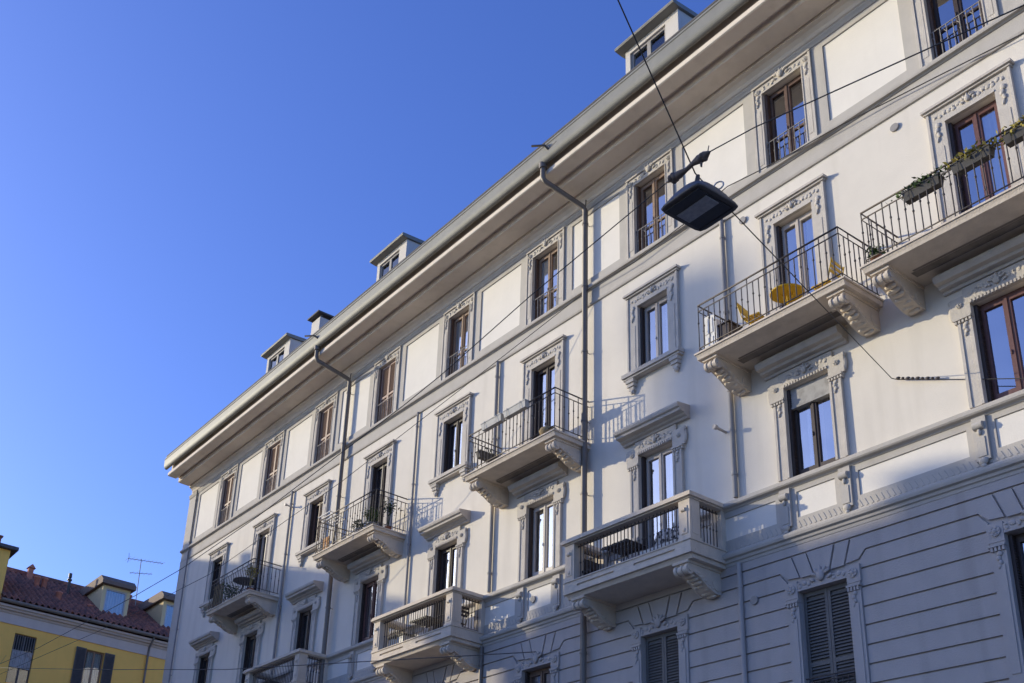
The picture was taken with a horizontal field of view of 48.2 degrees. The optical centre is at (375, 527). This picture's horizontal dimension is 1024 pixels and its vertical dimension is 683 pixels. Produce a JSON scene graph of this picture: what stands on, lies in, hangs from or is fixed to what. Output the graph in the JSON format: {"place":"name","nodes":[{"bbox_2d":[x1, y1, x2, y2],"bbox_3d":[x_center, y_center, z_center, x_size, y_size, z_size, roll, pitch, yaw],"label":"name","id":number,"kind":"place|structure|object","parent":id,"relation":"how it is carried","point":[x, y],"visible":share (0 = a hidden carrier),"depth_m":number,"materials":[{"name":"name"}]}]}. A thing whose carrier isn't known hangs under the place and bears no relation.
{"place":"outdoors","nodes":[
{"label":"outdoors","id":0,"kind":"place"},
{"bbox_2d":[0,535,18,597],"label":"tall yellow block","id":1,"kind":"structure","parent":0,"point":[7,552],"depth_m":61.61,"materials":[{"name":"paint"}]},
{"bbox_2d":[0,564,174,682],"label":"yellow building","id":2,"kind":"structure","parent":0,"point":[36,610],"depth_m":63.22,"materials":[{"name":"paint"}]},
{"bbox_2d":[5,634,35,682],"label":"window","id":3,"kind":"structure","parent":2,"relation":"in","point":[22,644],"depth_m":60.70,"materials":[{"name":"grey glass"}]},
{"bbox_2d":[70,646,114,682],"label":"window","id":4,"kind":"structure","parent":2,"relation":"in","point":[84,658],"depth_m":62.75,"materials":[{"name":"beige wood"}]},
{"bbox_2d":[126,557,164,605],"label":"roof aerial","id":5,"kind":"object","parent":2,"relation":"on","point":[141,560],"visible":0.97,"depth_m":71.98,"materials":[{"name":"silver metal"}]},
{"bbox_2d":[0,0,714,600],"label":"sky","id":6,"kind":"structure","parent":0,"point":[184,184],"materials":[{"name":"blue"}]},
{"bbox_2d":[363,506,379,525],"bbox_3d":[-0.094,-0.253,32.749,0.535,0.798,0.761,-7,-25,25],"label":"potted plant","id":7,"kind":"object","parent":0,"point":[371,515],"visible":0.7,"depth_m":32.74,"materials":[{"name":"green plant"}]},
{"bbox_2d":[539,426,555,434],"bbox_3d":[4.051,-2.211,26.501,0.429,0.200,0.440,18,-26,-29],"label":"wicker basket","id":8,"kind":"object","parent":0,"point":[543,429],"visible":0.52,"depth_m":26.36,"materials":[{"name":"beige wicker"}]},
{"bbox_3d":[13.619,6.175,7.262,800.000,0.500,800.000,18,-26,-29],"label":"road","id":9,"kind":"structure","parent":0,"visible":0},
{"bbox_2d":[162,0,1023,682],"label":"apartment building","id":10,"kind":"structure","parent":9,"relation":"on","point":[822,488],"depth_m":24.51,"materials":[{"name":"paint"}]},
{"bbox_2d":[189,631,219,682],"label":"window","id":11,"kind":"structure","parent":10,"relation":"in","point":[204,643],"depth_m":42.49,"materials":[{"name":"white stone"}]},
{"bbox_2d":[199,542,229,617],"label":"window","id":12,"kind":"structure","parent":10,"relation":"in","point":[221,551],"depth_m":43.92,"materials":[{"name":"white wood"}]},
{"bbox_2d":[211,582,223,608],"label":"reed screen","id":13,"kind":"object","parent":10,"relation":"attached to","point":[217,595],"visible":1,"depth_m":40.52,"materials":[{"name":"brown wicker"}]},
{"bbox_2d":[214,464,238,527],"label":"window","id":14,"kind":"structure","parent":10,"relation":"in","point":[222,515],"depth_m":45.17,"materials":[{"name":"beige wood"}]},
{"bbox_2d":[217,582,240,600],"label":"potted plant","id":15,"kind":"object","parent":10,"relation":"on","point":[230,591],"visible":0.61,"depth_m":40.07,"materials":[{"name":"green plant"}]},
{"bbox_2d":[233,577,256,592],"bbox_3d":[-4.588,2.207,39.442,0.840,0.775,0.840,18,-26,-29],"label":"round table","id":16,"kind":"object","parent":10,"relation":"on","point":[253,581],"visible":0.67,"depth_m":39.52,"materials":[{"name":"black metal"}]},
{"bbox_2d":[234,609,266,682],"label":"window","id":17,"kind":"structure","parent":10,"relation":"in","point":[251,622],"depth_m":39.49,"materials":[{"name":"white stone"}]},
{"bbox_2d":[242,565,259,589],"bbox_3d":[-4.275,1.770,38.835,0.576,1.148,0.616,-1,-23,13],"label":"potted plant","id":18,"kind":"object","parent":10,"relation":"on","point":[254,571],"visible":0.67,"depth_m":38.84,"materials":[{"name":"green plant"}]},
{"bbox_2d":[248,513,277,592],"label":"window","id":19,"kind":"structure","parent":10,"relation":"in","point":[265,548],"depth_m":40.79,"materials":[{"name":"white stone"}]},
{"bbox_2d":[2,651,535,669],"bbox_3d":[-10.205,3.760,36.210,3.071,11.512,50.263,15,-25,-23],"label":"telephone wire","id":20,"kind":"object","parent":10,"relation":"attached to","point":[294,665],"visible":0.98,"depth_m":18.53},
{"bbox_2d":[258,430,285,499],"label":"window","id":21,"kind":"structure","parent":10,"relation":"in","point":[274,464],"depth_m":42.17,"materials":[{"name":"beige wood"}]},
{"bbox_2d":[1,289,588,673],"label":"telephone wire","id":22,"kind":"object","parent":10,"relation":"attached to","point":[331,488],"visible":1,"depth_m":32.48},
{"bbox_2d":[284,580,323,682],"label":"window","id":23,"kind":"structure","parent":10,"relation":"in","point":[305,596],"depth_m":36.46,"materials":[{"name":"white stone"}]},
{"bbox_2d":[295,479,331,566],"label":"window","id":24,"kind":"structure","parent":10,"relation":"in","point":[305,549],"depth_m":37.91,"materials":[{"name":"white wood"}]},
{"bbox_2d":[309,391,338,466],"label":"window","id":25,"kind":"structure","parent":10,"relation":"in","point":[327,420],"depth_m":39.20,"materials":[{"name":"beige wood"}]},
{"bbox_2d":[323,536,328,549],"bbox_3d":[-1.548,0.663,35.215,0.055,0.800,0.320,18,-26,-29],"label":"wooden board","id":26,"kind":"object","parent":10,"relation":"on","point":[326,542],"visible":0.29,"depth_m":35.27,"materials":[{"name":"beige wood"}]},
{"bbox_2d":[318,511,344,545],"bbox_3d":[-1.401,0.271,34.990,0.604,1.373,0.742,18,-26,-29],"label":"table","id":27,"kind":"object","parent":10,"relation":"on","point":[330,521],"visible":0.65,"depth_m":35.15,"materials":[{"name":"white metal"}]},
{"bbox_2d":[351,518,365,532],"bbox_3d":[-0.494,-0.014,33.171,0.498,0.626,0.489,1,-23,9],"label":"potted plant","id":28,"kind":"object","parent":10,"relation":"on","point":[359,524],"visible":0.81,"depth_m":33.12,"materials":[{"name":"green plant"}]},
{"bbox_2d":[347,548,389,645],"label":"window","id":29,"kind":"structure","parent":10,"relation":"in","point":[370,566],"depth_m":33.46,"materials":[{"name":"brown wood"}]},
{"bbox_2d":[360,439,396,527],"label":"window","id":30,"kind":"structure","parent":10,"relation":"in","point":[388,453],"depth_m":34.91,"materials":[{"name":"white wood"}]},
{"bbox_2d":[369,345,401,426],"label":"window","id":31,"kind":"structure","parent":10,"relation":"in","point":[387,402],"depth_m":36.19,"materials":[{"name":"grey stone"}]},
{"bbox_2d":[380,498,402,528],"bbox_3d":[0.436,-0.326,32.880,0.626,1.114,0.464,-3,-24,17],"label":"potted plant","id":32,"kind":"object","parent":10,"relation":"on","point":[389,511],"visible":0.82,"depth_m":32.95,"materials":[{"name":"green plant"}]},
{"bbox_2d":[389,633,415,645],"bbox_3d":[0.720,3.204,30.126,0.515,0.600,0.760,18,-26,-29],"label":"storage box","id":33,"kind":"object","parent":10,"relation":"on","point":[399,638],"visible":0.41,"depth_m":30.00,"materials":[{"name":"white paint"}]},
{"bbox_2d":[409,615,441,637],"bbox_3d":[1.296,2.788,29.279,0.550,0.803,0.750,18,-26,-29],"label":"slatted table","id":34,"kind":"object","parent":10,"relation":"on","point":[425,625],"visible":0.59,"depth_m":29.37,"materials":[{"name":"brown wood"}]},
{"bbox_2d":[418,508,470,632],"bbox_3d":[1.812,1.501,30.080,0.597,3.730,1.900,18,-26,-29],"label":"window","id":35,"kind":"structure","parent":10,"relation":"in","point":[447,529],"depth_m":30.48,"materials":[{"name":"grey stone"}]},
{"bbox_2d":[428,392,473,496],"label":"window","id":36,"kind":"structure","parent":10,"relation":"in","point":[462,426],"depth_m":31.86,"materials":[{"name":"white wood"}]},
{"bbox_2d":[440,292,475,380],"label":"window","id":37,"kind":"structure","parent":10,"relation":"in","point":[461,333],"depth_m":33.28,"materials":[{"name":"beige wood"}]},
{"bbox_2d":[461,606,468,625],"bbox_3d":[2.014,2.414,28.349,0.440,0.890,0.518,18,-26,-29],"label":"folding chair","id":38,"kind":"object","parent":10,"relation":"on","point":[464,614],"visible":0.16,"depth_m":28.35,"materials":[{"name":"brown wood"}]},
{"bbox_2d":[475,447,501,462],"bbox_3d":[3.029,-1.833,29.122,1.099,0.376,0.293,18,-26,-29],"label":"flower box","id":39,"kind":"object","parent":10,"relation":"attached to","point":[487,455],"visible":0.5,"depth_m":28.90,"materials":[{"name":"grey plastic"}]},
{"bbox_2d":[480,412,504,431],"bbox_3d":[2.941,-2.624,28.255,0.218,0.213,0.800,18,-26,-29],"label":"flower box","id":40,"kind":"object","parent":10,"relation":"attached to","point":[493,422],"visible":0.94,"depth_m":28.18,"materials":[{"name":"white plastic"}]},
{"bbox_2d":[503,399,529,419],"bbox_3d":[3.435,-2.881,27.548,0.218,0.213,0.840,18,-26,-29],"label":"flower box","id":41,"kind":"object","parent":10,"relation":"attached to","point":[516,409],"visible":1,"depth_m":27.47,"materials":[{"name":"white plastic"}]},
{"bbox_2d":[513,651,560,682],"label":"window","id":42,"kind":"structure","parent":10,"relation":"in","point":[550,674],"depth_m":25.93,"materials":[{"name":"white stone"}]},
{"bbox_2d":[508,460,567,581],"bbox_3d":[3.967,-0.118,27.312,0.557,2.625,1.860,18,-26,-29],"label":"window","id":43,"kind":"structure","parent":10,"relation":"in","point":[543,484],"depth_m":27.41,"materials":[{"name":"white wood"}]},
{"bbox_2d":[520,334,566,444],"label":"window","id":44,"kind":"structure","parent":10,"relation":"in","point":[555,372],"depth_m":28.87,"materials":[{"name":"grey stone"}]},
{"bbox_2d":[525,227,564,325],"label":"window","id":45,"kind":"structure","parent":10,"relation":"in","point":[542,300],"depth_m":30.26,"materials":[{"name":"grey stone"}]},
{"bbox_2d":[582,559,598,574],"bbox_3d":[4.754,1.038,24.503,0.700,0.850,0.500,18,-26,-29],"label":"balcony bench","id":46,"kind":"object","parent":10,"relation":"on","point":[585,571],"visible":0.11,"depth_m":24.71,"materials":[{"name":"brown wood"}]},
{"bbox_2d":[601,538,645,562],"bbox_3d":[5.214,0.772,23.712,0.600,0.803,0.750,18,-26,-29],"label":"slatted table","id":47,"kind":"object","parent":10,"relation":"on","point":[626,547],"visible":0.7,"depth_m":23.82,"materials":[{"name":"brown wood"}]},
{"bbox_2d":[625,149,675,258],"bbox_3d":[6.653,-7.743,27.155,0.312,2.460,1.510,18,-26,-29],"label":"window","id":48,"kind":"structure","parent":10,"relation":"in","point":[634,245],"depth_m":27.31,"materials":[{"name":"beige wood"}]},
{"bbox_2d":[613,401,689,557],"bbox_3d":[5.974,-0.663,24.113,0.597,3.730,1.900,18,-26,-29],"label":"window","id":49,"kind":"structure","parent":10,"relation":"in","point":[658,429],"depth_m":24.49,"materials":[{"name":"white wood"}]},
{"bbox_2d":[621,264,684,394],"bbox_3d":[6.361,-4.445,25.755,0.417,2.690,1.720,18,-26,-29],"label":"window","id":50,"kind":"structure","parent":10,"relation":"in","point":[668,280],"depth_m":25.86,"materials":[{"name":"white stone"}]},
{"bbox_2d":[640,528,673,554],"bbox_3d":[5.773,0.441,23.141,0.540,1.050,0.540,18,-26,-29],"label":"covered chair","id":51,"kind":"object","parent":10,"relation":"on","point":[659,539],"visible":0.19,"depth_m":23.33,"materials":[{"name":"grey fabric"}]},
{"bbox_2d":[630,614,690,682],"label":"window","id":52,"kind":"structure","parent":10,"relation":"in","point":[667,654],"depth_m":22.88,"materials":[{"name":"grey stone"}]},
{"bbox_2d":[658,524,678,547],"bbox_3d":[6.042,0.301,22.755,0.540,1.050,0.540,18,-26,-29],"label":"covered chair","id":53,"kind":"object","parent":10,"relation":"on","point":[674,533],"visible":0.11,"depth_m":23.03,"materials":[{"name":"grey fabric"}]},
{"bbox_2d":[704,313,742,347],"bbox_3d":[7.046,-3.897,22.911,0.472,0.920,0.610,18,-26,-29],"label":"side cabinet","id":54,"kind":"object","parent":10,"relation":"on","point":[717,324],"visible":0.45,"depth_m":22.83,"materials":[{"name":"white wood"}]},
{"bbox_2d":[737,303,764,324],"bbox_3d":[7.457,-4.077,22.265,0.440,0.890,0.518,24,-29,-38],"label":"folding chair","id":55,"kind":"object","parent":10,"relation":"on","point":[745,313],"visible":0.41,"depth_m":22.25,"materials":[{"name":"yellow paint"}]},
{"bbox_2d":[751,48,818,173],"bbox_3d":[8.764,-8.841,24.128,0.312,2.460,1.510,18,-26,-29],"label":"window","id":56,"kind":"structure","parent":10,"relation":"in","point":[803,62],"depth_m":24.24,"materials":[{"name":"white wood"}]},
{"bbox_2d":[770,283,804,305],"bbox_3d":[7.922,-4.198,21.704,0.640,0.745,0.640,18,-26,-29],"label":"round table","id":57,"kind":"object","parent":10,"relation":"on","point":[786,292],"visible":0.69,"depth_m":21.78,"materials":[{"name":"yellow paint"}]},
{"bbox_2d":[754,173,834,315],"bbox_3d":[8.468,-5.223,22.610,0.368,3.370,1.680,18,-26,-29],"label":"window","id":58,"kind":"structure","parent":10,"relation":"in","point":[813,193],"depth_m":22.90,"materials":[{"name":"grey stone"}]},
{"bbox_2d":[754,324,849,481],"bbox_3d":[8.147,-2.290,21.322,0.559,2.625,1.860,18,-26,-29],"label":"window","id":59,"kind":"structure","parent":10,"relation":"in","point":[813,356],"depth_m":21.41,"materials":[{"name":"white stone"}]},
{"bbox_2d":[811,257,844,289],"bbox_3d":[8.435,-4.483,21.108,0.440,0.890,0.518,21,-28,-33],"label":"folding chair","id":60,"kind":"object","parent":10,"relation":"on","point":[832,271],"visible":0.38,"depth_m":21.05,"materials":[{"name":"yellow paint"}]},
{"bbox_2d":[785,563,870,682],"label":"window","id":61,"kind":"structure","parent":10,"relation":"in","point":[837,646],"depth_m":19.71,"materials":[{"name":"grey stone"}]},
{"bbox_2d":[695,173,1023,379],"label":"span wire","id":62,"kind":"object","parent":10,"relation":"attached to","point":[918,378],"visible":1,"depth_m":18.10,"materials":[{"name":"metal"}]},
{"bbox_2d":[617,0,695,173],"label":"span wire","id":63,"kind":"object","parent":62,"relation":"attached to","point":[654,82],"visible":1,"depth_m":12.24,"materials":[{"name":"black metal"}]},
{"bbox_2d":[0,4,1023,663],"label":"power cable","id":64,"kind":"object","parent":63,"relation":"hanging from","point":[680,174],"visible":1,"depth_m":12.74,"materials":[{"name":"rubber"}]},
{"bbox_2d":[661,174,737,230],"bbox_3d":[3.610,-3.742,12.628,0.670,0.499,0.590,18,-26,-28],"label":"hanging street lamp","id":65,"kind":"object","parent":63,"relation":"hanging from","point":[697,204],"visible":1,"depth_m":12.48,"materials":[{"name":"metal"}]},
{"bbox_2d":[866,244,885,260],"bbox_3d":[8.746,-4.770,19.820,0.404,0.456,0.381,18,-26,-29],"label":"potted plant","id":66,"kind":"object","parent":10,"relation":"on","point":[875,250],"visible":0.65,"depth_m":19.74,"materials":[{"name":"green plant"}]},
{"bbox_2d":[885,165,950,204],"bbox_3d":[9.307,-5.811,19.357,0.401,0.404,1.162,18,-26,-29],"label":"flower box","id":67,"kind":"object","parent":10,"relation":"attached to","point":[928,183],"visible":0.99,"depth_m":19.20,"materials":[{"name":"grey plastic"}]},
{"bbox_2d":[910,0,999,67],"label":"window","id":68,"kind":"structure","parent":10,"relation":"in","point":[988,9],"depth_m":21.23,"materials":[{"name":"white wood"}]},
{"bbox_2d":[920,57,1023,223],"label":"window","id":69,"kind":"structure","parent":10,"relation":"in","point":[999,80],"depth_m":19.91,"materials":[{"name":"white stone"}]},
{"bbox_2d":[942,136,1003,176],"bbox_3d":[9.843,-6.100,18.587,0.431,0.401,1.071,18,-26,-29],"label":"flower box","id":70,"kind":"object","parent":10,"relation":"attached to","point":[969,158],"visible":1,"depth_m":18.51,"materials":[{"name":"green plant"}]},
{"bbox_2d":[932,233,1023,408],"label":"window","id":71,"kind":"structure","parent":10,"relation":"in","point":[999,268],"depth_m":18.66,"materials":[{"name":"white stone"}]},
{"bbox_2d":[985,510,1023,682],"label":"window","id":72,"kind":"structure","parent":10,"relation":"in","point":[997,532],"depth_m":17.11,"materials":[{"name":"white stone"}]},
{"bbox_2d":[994,115,1023,149],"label":"flower box","id":73,"kind":"object","parent":10,"relation":"attached to","point":[1016,133],"visible":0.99,"depth_m":17.97,"materials":[{"name":"green plant"}]}
]}

